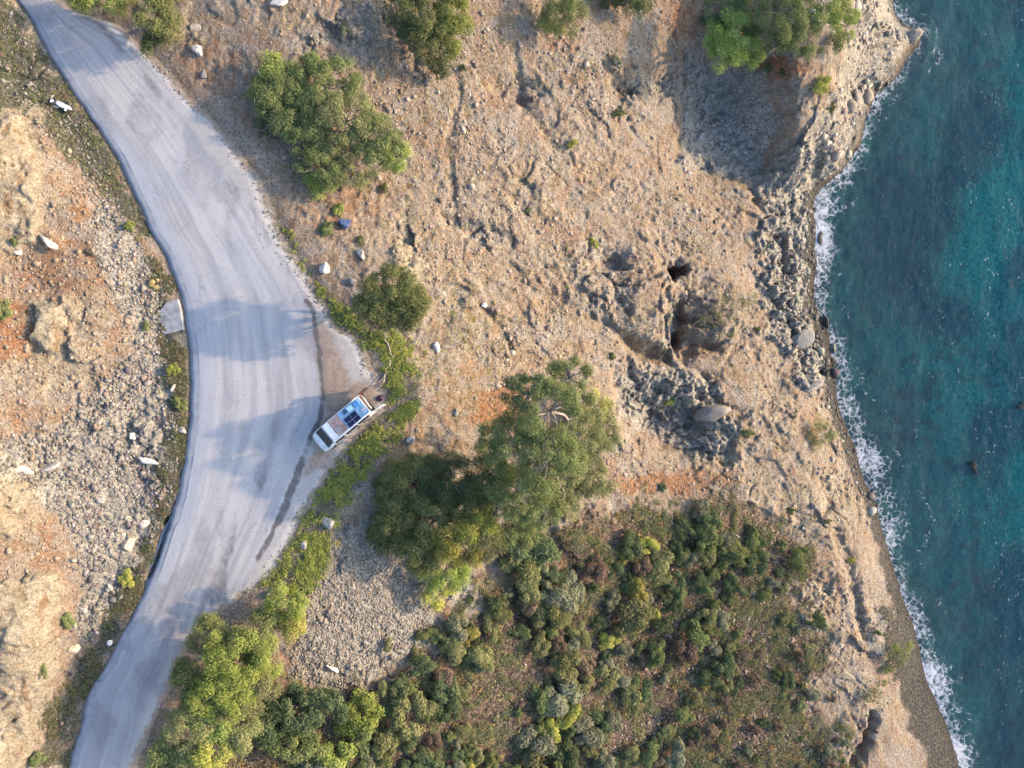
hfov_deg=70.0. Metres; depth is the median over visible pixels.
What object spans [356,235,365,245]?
scrub shrub
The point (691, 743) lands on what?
scrub shrub
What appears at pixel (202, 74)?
rock
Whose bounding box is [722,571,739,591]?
scrub shrub
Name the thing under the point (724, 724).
scrub shrub
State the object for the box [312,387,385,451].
camper van
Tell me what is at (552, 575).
scrub shrub
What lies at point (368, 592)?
crushed stone
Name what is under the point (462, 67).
scrub shrub
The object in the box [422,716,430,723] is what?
scrub shrub
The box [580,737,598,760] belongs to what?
scrub shrub
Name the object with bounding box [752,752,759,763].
scrub shrub
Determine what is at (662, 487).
scrub shrub
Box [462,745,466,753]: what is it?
scrub shrub
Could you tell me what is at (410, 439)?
rock
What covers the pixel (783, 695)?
scrub shrub
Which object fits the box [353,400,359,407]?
roof crate
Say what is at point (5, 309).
scrub shrub
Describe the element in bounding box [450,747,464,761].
scrub shrub
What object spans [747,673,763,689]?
scrub shrub
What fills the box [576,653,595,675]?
scrub shrub
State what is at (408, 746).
scrub shrub
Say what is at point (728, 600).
scrub shrub
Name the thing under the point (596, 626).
scrub shrub
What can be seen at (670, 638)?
scrub rubble
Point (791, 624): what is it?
scrub shrub
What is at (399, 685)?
scrub shrub
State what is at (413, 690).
scrub shrub
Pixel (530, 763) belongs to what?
scrub shrub
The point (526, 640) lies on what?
scrub shrub
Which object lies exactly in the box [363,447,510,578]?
pine tree
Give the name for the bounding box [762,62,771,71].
scrub shrub
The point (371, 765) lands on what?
scrub shrub
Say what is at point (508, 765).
scrub shrub
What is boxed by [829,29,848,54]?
coast bush
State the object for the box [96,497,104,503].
rock
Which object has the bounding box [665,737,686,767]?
scrub shrub
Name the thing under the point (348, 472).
roadside grass
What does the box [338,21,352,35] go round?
scrub shrub
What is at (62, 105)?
motor scooter
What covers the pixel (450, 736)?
scrub shrub
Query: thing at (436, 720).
scrub shrub
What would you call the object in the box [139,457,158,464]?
rock
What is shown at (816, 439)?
coast bush
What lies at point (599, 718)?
scrub shrub
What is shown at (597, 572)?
scrub shrub
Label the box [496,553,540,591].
scrub shrub
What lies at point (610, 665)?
scrub shrub
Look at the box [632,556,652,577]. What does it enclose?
scrub shrub
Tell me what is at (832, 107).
scrub shrub
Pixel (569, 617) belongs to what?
scrub shrub
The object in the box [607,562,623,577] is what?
scrub shrub
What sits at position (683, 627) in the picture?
scrub shrub
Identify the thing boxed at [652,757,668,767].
scrub shrub
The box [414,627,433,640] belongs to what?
scrub shrub
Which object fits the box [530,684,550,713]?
scrub shrub
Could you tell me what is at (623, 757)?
scrub shrub
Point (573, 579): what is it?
scrub shrub
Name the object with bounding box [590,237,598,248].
scrub shrub
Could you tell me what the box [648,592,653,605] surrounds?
scrub shrub
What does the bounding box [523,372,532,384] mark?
scrub shrub
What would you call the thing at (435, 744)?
scrub shrub
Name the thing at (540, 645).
scrub shrub
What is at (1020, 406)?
rock
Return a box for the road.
[26,0,389,767]
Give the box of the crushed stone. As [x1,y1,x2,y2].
[289,519,441,691]
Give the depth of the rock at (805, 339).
75.46 m
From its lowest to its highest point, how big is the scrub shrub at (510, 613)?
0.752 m
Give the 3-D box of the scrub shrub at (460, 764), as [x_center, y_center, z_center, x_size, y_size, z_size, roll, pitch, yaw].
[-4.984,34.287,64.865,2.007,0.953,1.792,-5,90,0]
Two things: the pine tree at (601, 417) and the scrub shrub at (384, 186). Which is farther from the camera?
the pine tree at (601, 417)
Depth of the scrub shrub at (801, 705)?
73.08 m
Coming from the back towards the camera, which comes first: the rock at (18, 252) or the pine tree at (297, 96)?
the pine tree at (297, 96)
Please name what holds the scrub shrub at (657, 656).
on the terrain at (938, 60)
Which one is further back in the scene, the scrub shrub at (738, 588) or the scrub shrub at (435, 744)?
the scrub shrub at (738, 588)
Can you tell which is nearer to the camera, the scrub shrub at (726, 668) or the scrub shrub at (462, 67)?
the scrub shrub at (462, 67)
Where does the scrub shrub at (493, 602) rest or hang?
on the terrain at (938, 60)
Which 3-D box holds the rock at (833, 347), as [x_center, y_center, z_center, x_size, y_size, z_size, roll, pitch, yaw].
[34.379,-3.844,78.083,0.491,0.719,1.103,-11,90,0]
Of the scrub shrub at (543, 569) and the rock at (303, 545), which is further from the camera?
the scrub shrub at (543, 569)
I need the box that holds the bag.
[376,395,383,400]
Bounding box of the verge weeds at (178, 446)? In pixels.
[34,254,189,767]
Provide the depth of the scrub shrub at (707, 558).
69.88 m
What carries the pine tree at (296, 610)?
on the terrain at (938, 60)
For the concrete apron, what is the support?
on the terrain at (938, 60)
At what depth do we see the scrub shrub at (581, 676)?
67.93 m
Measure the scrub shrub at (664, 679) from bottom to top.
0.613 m
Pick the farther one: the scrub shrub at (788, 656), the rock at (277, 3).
the scrub shrub at (788, 656)
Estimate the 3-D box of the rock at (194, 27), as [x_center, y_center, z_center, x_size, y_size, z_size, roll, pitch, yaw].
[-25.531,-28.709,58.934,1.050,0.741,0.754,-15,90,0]
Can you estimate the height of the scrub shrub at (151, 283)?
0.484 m
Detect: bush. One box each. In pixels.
[64,0,137,18]
[130,0,187,58]
[250,680,349,761]
[285,736,357,767]
[333,688,385,740]
[691,288,760,338]
[803,420,839,453]
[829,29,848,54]
[860,679,884,705]
[875,640,914,686]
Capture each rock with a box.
[13,250,21,254]
[15,465,33,473]
[38,234,57,248]
[41,462,60,471]
[67,644,80,653]
[80,604,87,613]
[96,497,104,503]
[106,583,112,590]
[122,537,134,550]
[129,432,135,439]
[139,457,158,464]
[139,519,149,528]
[178,426,185,433]
[189,23,200,30]
[191,44,202,56]
[199,69,206,78]
[269,0,287,6]
[300,541,306,548]
[319,262,329,273]
[322,517,335,528]
[324,664,338,672]
[349,278,356,285]
[356,249,364,259]
[406,435,414,443]
[433,342,439,353]
[453,408,458,415]
[791,329,814,348]
[803,380,823,392]
[822,316,828,329]
[832,343,835,352]
[833,329,838,337]
[885,517,893,527]
[908,28,923,43]
[970,462,977,473]
[1017,402,1023,408]
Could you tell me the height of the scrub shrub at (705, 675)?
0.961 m
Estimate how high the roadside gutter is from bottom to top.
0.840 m
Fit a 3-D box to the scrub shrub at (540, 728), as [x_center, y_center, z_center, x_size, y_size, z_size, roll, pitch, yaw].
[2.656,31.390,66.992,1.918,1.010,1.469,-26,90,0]
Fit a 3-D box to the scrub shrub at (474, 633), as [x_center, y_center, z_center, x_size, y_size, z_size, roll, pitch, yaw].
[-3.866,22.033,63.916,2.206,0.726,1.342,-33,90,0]
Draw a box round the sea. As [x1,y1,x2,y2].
[813,0,1023,767]
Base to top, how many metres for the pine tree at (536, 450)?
15.605 m
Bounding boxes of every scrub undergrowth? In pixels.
[151,480,864,767]
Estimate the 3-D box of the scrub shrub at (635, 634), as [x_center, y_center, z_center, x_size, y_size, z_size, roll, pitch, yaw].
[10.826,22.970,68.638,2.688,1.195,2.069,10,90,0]
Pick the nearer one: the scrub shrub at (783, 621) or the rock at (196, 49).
the rock at (196, 49)
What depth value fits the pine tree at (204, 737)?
55.64 m
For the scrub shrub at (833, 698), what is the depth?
73.65 m
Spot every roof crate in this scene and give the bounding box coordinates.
[346,404,353,411]
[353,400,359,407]
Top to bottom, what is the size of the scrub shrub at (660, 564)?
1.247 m
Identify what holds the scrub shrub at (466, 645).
on the terrain at (938, 60)
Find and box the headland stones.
[761,0,916,215]
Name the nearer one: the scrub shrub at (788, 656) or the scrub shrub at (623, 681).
the scrub shrub at (623, 681)
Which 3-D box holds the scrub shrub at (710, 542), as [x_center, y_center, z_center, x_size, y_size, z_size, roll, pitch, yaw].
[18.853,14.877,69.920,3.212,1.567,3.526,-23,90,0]
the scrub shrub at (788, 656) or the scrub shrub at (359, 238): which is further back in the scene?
the scrub shrub at (788, 656)
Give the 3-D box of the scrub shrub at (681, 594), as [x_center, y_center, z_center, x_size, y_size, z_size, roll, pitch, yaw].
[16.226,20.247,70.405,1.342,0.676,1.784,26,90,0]
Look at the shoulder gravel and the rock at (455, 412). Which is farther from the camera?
the rock at (455, 412)
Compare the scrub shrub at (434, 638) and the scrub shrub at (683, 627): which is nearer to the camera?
the scrub shrub at (434, 638)
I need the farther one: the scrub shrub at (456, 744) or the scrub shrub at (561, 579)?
the scrub shrub at (561, 579)
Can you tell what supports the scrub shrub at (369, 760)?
on the terrain at (938, 60)
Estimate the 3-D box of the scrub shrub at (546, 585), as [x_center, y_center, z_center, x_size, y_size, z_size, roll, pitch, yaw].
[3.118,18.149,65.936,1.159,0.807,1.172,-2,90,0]
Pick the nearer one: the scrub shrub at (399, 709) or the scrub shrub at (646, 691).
the scrub shrub at (399, 709)
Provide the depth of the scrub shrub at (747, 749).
72.16 m
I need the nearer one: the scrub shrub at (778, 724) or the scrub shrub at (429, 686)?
the scrub shrub at (429, 686)
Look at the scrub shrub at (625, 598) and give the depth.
68.71 m
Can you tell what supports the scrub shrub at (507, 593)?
on the terrain at (938, 60)
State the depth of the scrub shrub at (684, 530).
69.81 m
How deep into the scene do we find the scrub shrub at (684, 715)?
70.65 m
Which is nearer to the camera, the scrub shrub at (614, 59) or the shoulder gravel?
the shoulder gravel
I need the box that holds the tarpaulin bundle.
[338,219,350,228]
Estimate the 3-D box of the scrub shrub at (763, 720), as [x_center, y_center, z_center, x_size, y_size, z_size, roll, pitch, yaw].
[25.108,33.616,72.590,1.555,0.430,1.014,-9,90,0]
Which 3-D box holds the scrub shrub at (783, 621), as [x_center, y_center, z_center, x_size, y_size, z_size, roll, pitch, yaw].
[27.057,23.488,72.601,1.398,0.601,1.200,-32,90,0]
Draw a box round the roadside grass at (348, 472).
[255,222,423,599]
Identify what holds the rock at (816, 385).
on the terrain at (938, 60)
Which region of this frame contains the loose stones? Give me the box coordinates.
[245,0,903,763]
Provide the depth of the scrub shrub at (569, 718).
67.17 m
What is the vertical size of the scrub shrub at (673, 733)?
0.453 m
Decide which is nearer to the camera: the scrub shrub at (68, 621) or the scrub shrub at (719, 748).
the scrub shrub at (68, 621)
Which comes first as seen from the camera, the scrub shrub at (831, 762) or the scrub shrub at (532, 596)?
the scrub shrub at (532, 596)
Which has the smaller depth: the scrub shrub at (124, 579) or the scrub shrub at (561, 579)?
the scrub shrub at (124, 579)
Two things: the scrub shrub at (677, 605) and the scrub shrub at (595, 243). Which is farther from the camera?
the scrub shrub at (677, 605)
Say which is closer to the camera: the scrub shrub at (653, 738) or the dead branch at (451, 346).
the dead branch at (451, 346)
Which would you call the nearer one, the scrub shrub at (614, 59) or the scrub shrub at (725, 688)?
the scrub shrub at (614, 59)
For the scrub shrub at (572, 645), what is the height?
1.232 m
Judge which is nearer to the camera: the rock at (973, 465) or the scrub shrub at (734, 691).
the scrub shrub at (734, 691)
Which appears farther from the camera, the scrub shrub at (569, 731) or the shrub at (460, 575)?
the scrub shrub at (569, 731)
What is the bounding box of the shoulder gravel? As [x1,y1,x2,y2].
[125,47,390,593]
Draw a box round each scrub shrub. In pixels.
[0,298,12,320]
[9,238,19,246]
[28,750,47,767]
[39,663,47,679]
[59,611,75,629]
[117,568,134,587]
[123,221,134,230]
[142,321,150,330]
[148,278,159,289]
[166,362,180,375]
[170,396,187,410]
[300,758,330,767]
[317,221,333,236]
[332,203,344,215]
[335,741,370,767]
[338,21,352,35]
[349,707,373,748]
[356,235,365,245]
[361,727,378,750]
[361,751,376,763]
[366,761,375,767]
[370,726,398,759]
[375,680,388,696]
[375,748,396,767]
[378,183,387,193]
[382,702,390,715]
[383,637,392,652]
[387,672,410,698]
[388,695,420,740]
[393,728,419,753]
[398,758,422,767]
[404,655,436,678]
[406,684,416,694]
[407,745,427,764]
[409,691,437,719]
[411,646,423,656]
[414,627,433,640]
[421,750,444,767]
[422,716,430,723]
[426,681,434,692]
[426,732,442,751]
[429,627,445,645]
[429,691,461,722]
[430,669,460,704]
[430,711,442,725]
[433,668,453,691]
[438,635,466,665]
[442,731,455,742]
[445,612,468,642]
[445,709,459,722]
[445,761,465,767]
[448,695,473,708]
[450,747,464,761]
[452,723,476,740]
[452,737,462,749]
[456,682,471,696]
[459,64,466,71]
[461,642,470,648]
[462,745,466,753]
[463,645,487,666]
[464,621,475,631]
[464,745,476,757]
[465,627,480,643]
[465,758,474,767]
[471,638,483,647]
[471,747,483,766]
[472,660,493,673]
[475,645,493,671]
[482,608,510,626]
[483,626,497,643]
[483,749,500,767]
[485,595,506,611]
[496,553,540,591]
[501,587,513,597]
[502,526,561,566]
[502,762,520,767]
[504,610,512,621]
[506,622,530,639]
[514,698,526,707]
[514,708,521,718]
[515,724,556,758]
[516,583,539,606]
[516,598,539,616]
[520,637,529,642]
[521,736,546,767]
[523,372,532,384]
[530,629,551,657]
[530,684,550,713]
[531,601,568,629]
[532,717,549,735]
[536,553,548,572]
[539,583,578,612]
[540,578,552,590]
[540,717,560,743]
[543,678,583,717]
[544,564,559,582]
[544,621,558,640]
[545,679,552,686]
[547,640,555,654]
[549,630,567,651]
[549,648,580,684]
[551,760,562,767]
[553,566,568,585]
[553,739,579,767]
[554,703,580,729]
[555,636,579,659]
[560,569,585,603]
[561,723,575,738]
[562,612,571,627]
[562,619,584,634]
[563,601,580,619]
[564,667,594,697]
[565,697,583,717]
[566,139,577,148]
[567,628,591,649]
[572,614,580,621]
[572,715,605,748]
[576,599,586,608]
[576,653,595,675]
[577,670,603,689]
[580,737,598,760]
[585,555,609,581]
[586,582,599,593]
[586,712,612,744]
[588,616,606,629]
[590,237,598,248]
[592,667,619,695]
[593,746,615,767]
[596,659,614,673]
[598,632,621,649]
[598,710,622,731]
[600,650,610,661]
[604,597,618,612]
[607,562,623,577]
[607,589,620,601]
[609,54,623,64]
[609,352,616,360]
[611,108,625,116]
[611,638,633,656]
[611,666,632,688]
[612,752,627,767]
[613,597,652,638]
[613,620,638,639]
[617,549,627,565]
[620,528,643,560]
[620,581,632,594]
[620,595,630,608]
[620,682,641,714]
[621,572,631,581]
[621,676,653,703]
[622,746,639,763]
[626,574,649,601]
[631,572,652,586]
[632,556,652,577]
[634,639,647,657]
[636,651,648,666]
[638,536,659,554]
[640,741,659,767]
[645,550,673,586]
[645,639,665,671]
[647,607,655,620]
[648,544,660,555]
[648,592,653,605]
[650,613,677,634]
[650,732,662,746]
[651,609,660,625]
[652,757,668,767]
[658,482,666,490]
[659,590,672,603]
[659,672,669,686]
[660,723,672,738]
[663,398,675,406]
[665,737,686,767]
[667,569,686,592]
[668,596,684,612]
[668,723,677,737]
[669,540,682,553]
[670,639,698,666]
[672,705,695,724]
[674,516,698,540]
[674,547,690,566]
[674,586,687,601]
[679,620,688,630]
[683,552,699,567]
[684,688,702,707]
[686,618,709,652]
[687,737,699,748]
[688,728,701,741]
[691,498,709,523]
[691,569,715,586]
[693,524,724,554]
[693,549,716,565]
[694,608,717,629]
[694,762,702,767]
[697,723,719,741]
[699,14,707,26]
[699,586,715,595]
[699,668,720,686]
[700,506,722,531]
[700,683,709,690]
[704,625,715,636]
[705,565,720,579]
[707,639,721,656]
[708,595,720,610]
[711,652,736,679]
[712,743,723,753]
[715,562,727,573]
[715,609,730,631]
[715,755,722,762]
[716,539,749,567]
[716,734,723,741]
[718,679,733,692]
[718,697,728,705]
[719,530,736,547]
[720,593,732,605]
[720,718,731,728]
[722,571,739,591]
[723,640,735,653]
[724,575,747,597]
[727,687,739,698]
[727,758,735,763]
[731,650,753,666]
[732,629,742,639]
[732,761,745,767]
[733,676,743,687]
[741,429,755,437]
[743,745,752,757]
[744,531,759,551]
[744,549,769,577]
[747,524,759,536]
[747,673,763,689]
[749,725,761,735]
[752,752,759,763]
[753,326,760,331]
[754,535,767,552]
[754,649,764,658]
[757,717,772,727]
[758,587,771,601]
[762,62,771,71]
[764,576,780,587]
[771,668,781,680]
[773,720,783,731]
[775,567,785,578]
[777,540,787,553]
[777,585,788,593]
[778,613,788,626]
[778,664,785,670]
[779,692,785,700]
[781,670,795,691]
[782,703,788,711]
[786,651,795,661]
[788,507,795,514]
[788,620,797,627]
[789,547,807,571]
[793,626,799,634]
[794,650,803,662]
[796,696,807,712]
[800,546,810,557]
[801,682,806,688]
[803,612,827,629]
[807,688,822,700]
[812,74,831,95]
[822,742,836,758]
[824,519,832,523]
[824,757,835,767]
[828,693,837,702]
[829,102,835,112]
[840,738,849,747]
[846,556,855,563]
[873,630,881,635]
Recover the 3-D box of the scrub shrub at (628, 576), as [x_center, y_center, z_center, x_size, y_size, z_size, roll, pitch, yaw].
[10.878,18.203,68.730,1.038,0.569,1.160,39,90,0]
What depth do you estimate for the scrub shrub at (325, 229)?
58.96 m
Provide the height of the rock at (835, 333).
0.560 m
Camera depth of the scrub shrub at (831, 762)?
73.03 m
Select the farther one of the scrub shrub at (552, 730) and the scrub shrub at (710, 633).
the scrub shrub at (710, 633)
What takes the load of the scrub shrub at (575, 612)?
on the terrain at (938, 60)
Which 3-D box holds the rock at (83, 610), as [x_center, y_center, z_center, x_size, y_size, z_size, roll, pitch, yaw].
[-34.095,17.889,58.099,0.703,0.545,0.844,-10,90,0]
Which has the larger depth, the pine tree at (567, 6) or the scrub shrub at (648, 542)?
the scrub shrub at (648, 542)
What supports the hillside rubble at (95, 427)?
on the terrain at (938, 60)
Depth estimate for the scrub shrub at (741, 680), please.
71.95 m
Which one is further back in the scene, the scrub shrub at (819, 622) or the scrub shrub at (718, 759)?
the scrub shrub at (819, 622)
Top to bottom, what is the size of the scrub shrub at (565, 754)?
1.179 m
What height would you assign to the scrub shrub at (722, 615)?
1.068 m
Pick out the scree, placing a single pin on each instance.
(72, 472)
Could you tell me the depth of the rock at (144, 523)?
58.54 m
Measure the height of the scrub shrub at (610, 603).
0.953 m
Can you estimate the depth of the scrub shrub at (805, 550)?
73.05 m
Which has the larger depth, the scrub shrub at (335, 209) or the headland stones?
the headland stones
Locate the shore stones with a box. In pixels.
[754,196,878,526]
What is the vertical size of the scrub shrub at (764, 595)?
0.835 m
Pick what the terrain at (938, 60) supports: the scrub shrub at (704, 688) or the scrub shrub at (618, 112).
the scrub shrub at (618, 112)
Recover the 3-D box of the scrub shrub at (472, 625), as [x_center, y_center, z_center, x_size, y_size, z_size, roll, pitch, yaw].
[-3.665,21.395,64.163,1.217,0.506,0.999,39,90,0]
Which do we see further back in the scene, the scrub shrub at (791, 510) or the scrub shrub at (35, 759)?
the scrub shrub at (791, 510)
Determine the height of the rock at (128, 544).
0.842 m
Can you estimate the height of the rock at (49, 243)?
0.403 m
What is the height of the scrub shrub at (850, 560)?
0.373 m
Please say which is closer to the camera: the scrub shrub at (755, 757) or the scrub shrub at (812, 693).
the scrub shrub at (755, 757)
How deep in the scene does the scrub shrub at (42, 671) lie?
55.90 m
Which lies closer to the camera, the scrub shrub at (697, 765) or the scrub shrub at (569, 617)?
the scrub shrub at (569, 617)
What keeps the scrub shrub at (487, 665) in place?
on the terrain at (938, 60)
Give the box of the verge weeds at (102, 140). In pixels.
[0,0,150,240]
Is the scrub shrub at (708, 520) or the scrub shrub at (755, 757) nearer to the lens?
the scrub shrub at (708, 520)
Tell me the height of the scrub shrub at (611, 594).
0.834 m
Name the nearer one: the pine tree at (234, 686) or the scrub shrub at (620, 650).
the pine tree at (234, 686)
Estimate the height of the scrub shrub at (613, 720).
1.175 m
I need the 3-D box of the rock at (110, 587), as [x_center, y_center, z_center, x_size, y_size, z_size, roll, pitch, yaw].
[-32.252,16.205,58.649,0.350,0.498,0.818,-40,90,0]
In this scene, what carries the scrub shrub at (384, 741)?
on the terrain at (938, 60)
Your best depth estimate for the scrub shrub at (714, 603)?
70.99 m
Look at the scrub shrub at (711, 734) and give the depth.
71.17 m
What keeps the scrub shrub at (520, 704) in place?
on the terrain at (938, 60)
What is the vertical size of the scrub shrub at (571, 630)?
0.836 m
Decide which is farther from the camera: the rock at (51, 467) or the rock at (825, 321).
the rock at (825, 321)
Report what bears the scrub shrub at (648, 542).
on the terrain at (938, 60)
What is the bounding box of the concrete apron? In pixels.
[157,299,184,333]
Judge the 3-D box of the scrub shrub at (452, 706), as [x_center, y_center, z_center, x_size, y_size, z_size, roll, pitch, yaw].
[-5.948,27.909,63.778,3.034,1.400,3.223,-26,90,0]
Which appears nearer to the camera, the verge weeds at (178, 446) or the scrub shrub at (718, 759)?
the verge weeds at (178, 446)
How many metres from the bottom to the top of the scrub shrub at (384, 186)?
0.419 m
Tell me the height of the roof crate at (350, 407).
0.193 m
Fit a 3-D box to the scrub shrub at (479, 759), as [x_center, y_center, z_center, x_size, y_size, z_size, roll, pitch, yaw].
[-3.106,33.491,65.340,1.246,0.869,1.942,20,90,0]
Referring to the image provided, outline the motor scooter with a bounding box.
[48,95,71,112]
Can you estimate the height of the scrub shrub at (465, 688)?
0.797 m
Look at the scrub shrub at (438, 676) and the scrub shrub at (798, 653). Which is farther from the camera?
the scrub shrub at (798, 653)
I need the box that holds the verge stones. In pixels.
[0,11,117,205]
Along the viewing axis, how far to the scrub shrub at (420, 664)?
62.29 m
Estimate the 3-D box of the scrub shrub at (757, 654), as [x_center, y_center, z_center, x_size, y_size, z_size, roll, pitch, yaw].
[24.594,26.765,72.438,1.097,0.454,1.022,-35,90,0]
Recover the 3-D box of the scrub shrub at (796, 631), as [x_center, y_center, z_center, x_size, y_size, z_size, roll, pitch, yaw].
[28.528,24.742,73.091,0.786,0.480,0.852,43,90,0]
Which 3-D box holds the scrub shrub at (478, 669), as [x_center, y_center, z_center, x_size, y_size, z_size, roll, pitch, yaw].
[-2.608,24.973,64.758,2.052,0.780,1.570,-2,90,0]
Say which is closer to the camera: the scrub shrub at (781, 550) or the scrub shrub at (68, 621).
the scrub shrub at (68, 621)
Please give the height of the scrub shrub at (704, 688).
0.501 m
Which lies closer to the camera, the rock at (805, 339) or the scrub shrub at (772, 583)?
the scrub shrub at (772, 583)
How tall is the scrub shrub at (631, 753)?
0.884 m
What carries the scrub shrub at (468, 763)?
on the terrain at (938, 60)
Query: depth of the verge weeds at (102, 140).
58.43 m
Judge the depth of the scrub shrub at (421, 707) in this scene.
62.61 m
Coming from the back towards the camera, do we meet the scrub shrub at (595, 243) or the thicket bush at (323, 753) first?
the scrub shrub at (595, 243)
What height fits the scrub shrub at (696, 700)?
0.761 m
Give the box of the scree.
[0,188,177,642]
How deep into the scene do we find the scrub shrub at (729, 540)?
70.48 m
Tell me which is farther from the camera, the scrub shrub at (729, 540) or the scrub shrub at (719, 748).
the scrub shrub at (719, 748)
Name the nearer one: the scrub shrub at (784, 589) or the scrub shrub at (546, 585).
the scrub shrub at (546, 585)
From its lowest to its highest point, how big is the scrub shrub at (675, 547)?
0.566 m
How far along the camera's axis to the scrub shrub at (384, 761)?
62.90 m
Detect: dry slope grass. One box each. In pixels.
[415,309,525,427]
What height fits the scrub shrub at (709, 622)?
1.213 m
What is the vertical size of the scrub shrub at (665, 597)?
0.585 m
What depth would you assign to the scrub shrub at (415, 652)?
62.70 m
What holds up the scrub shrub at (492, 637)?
on the terrain at (938, 60)
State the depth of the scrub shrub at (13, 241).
55.37 m
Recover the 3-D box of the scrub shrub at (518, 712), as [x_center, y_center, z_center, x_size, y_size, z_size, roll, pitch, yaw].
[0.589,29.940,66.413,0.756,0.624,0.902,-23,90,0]
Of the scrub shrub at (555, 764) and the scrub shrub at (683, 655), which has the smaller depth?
the scrub shrub at (555, 764)
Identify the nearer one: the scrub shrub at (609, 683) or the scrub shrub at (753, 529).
the scrub shrub at (609, 683)
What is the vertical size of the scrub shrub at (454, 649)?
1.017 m
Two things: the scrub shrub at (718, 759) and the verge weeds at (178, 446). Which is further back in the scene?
the scrub shrub at (718, 759)
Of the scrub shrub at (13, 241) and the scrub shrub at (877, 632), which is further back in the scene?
the scrub shrub at (877, 632)
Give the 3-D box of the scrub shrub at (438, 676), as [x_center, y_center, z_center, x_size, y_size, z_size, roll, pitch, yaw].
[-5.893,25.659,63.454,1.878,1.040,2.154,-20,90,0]
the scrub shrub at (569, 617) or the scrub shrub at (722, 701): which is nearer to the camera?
the scrub shrub at (569, 617)
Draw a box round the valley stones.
[680,54,784,174]
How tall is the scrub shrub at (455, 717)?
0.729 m
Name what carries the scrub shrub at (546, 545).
on the terrain at (938, 60)
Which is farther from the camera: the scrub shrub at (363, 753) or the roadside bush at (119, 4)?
the scrub shrub at (363, 753)
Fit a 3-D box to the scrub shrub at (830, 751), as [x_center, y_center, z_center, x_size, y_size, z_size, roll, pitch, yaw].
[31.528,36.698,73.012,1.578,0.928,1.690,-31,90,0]
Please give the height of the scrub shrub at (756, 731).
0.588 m
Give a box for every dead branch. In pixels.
[372,360,390,388]
[384,332,393,356]
[393,328,418,354]
[441,341,466,347]
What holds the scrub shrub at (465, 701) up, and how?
on the terrain at (938, 60)
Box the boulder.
[693,405,730,421]
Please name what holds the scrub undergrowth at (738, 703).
on the terrain at (938, 60)
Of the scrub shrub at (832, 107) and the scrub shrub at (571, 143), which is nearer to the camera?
the scrub shrub at (571, 143)
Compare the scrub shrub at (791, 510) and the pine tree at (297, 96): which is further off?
the scrub shrub at (791, 510)
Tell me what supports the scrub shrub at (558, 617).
on the terrain at (938, 60)
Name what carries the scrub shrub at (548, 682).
on the terrain at (938, 60)
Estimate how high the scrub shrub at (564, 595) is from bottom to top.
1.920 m
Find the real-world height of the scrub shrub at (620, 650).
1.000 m
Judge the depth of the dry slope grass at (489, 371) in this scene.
61.56 m
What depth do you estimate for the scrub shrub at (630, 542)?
67.94 m
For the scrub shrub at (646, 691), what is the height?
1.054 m
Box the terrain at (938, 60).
[0,0,1023,767]
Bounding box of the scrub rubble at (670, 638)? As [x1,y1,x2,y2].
[296,499,841,767]
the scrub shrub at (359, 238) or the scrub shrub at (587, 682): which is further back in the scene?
the scrub shrub at (587, 682)
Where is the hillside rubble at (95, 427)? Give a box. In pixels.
[0,112,159,730]
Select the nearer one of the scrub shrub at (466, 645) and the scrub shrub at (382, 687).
the scrub shrub at (382, 687)
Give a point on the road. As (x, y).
(280, 376)
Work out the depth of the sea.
78.00 m
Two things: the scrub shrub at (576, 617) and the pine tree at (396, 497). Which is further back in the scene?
the scrub shrub at (576, 617)
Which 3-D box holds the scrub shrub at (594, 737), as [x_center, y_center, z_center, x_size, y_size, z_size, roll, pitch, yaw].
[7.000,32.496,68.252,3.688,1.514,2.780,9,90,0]
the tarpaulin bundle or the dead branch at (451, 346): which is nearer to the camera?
the tarpaulin bundle
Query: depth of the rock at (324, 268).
58.72 m
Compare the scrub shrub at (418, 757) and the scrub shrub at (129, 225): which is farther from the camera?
the scrub shrub at (418, 757)
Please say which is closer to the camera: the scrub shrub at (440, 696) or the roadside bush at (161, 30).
the roadside bush at (161, 30)
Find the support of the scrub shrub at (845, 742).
on the terrain at (938, 60)
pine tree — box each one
[143,701,266,767]
[167,611,285,728]
[243,43,414,202]
[249,579,309,643]
[350,259,433,336]
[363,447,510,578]
[382,0,474,81]
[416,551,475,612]
[470,354,607,556]
[536,0,589,40]
[554,386,623,523]
[591,0,657,19]
[702,0,773,74]
[752,0,862,61]
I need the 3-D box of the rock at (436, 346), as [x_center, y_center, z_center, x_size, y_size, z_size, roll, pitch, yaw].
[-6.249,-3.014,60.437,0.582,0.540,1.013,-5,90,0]
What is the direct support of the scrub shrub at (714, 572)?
on the terrain at (938, 60)
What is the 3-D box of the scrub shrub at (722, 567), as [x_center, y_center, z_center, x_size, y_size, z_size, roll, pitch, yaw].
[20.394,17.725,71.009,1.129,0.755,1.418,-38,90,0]
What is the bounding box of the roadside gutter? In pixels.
[18,0,199,767]
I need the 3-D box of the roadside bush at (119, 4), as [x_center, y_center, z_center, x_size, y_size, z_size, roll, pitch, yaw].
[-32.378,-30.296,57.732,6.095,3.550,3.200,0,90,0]
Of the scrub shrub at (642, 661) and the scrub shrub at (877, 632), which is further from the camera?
the scrub shrub at (877, 632)
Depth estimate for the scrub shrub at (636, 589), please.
68.50 m
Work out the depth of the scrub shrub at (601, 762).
68.85 m
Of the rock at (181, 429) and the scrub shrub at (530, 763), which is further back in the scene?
the scrub shrub at (530, 763)

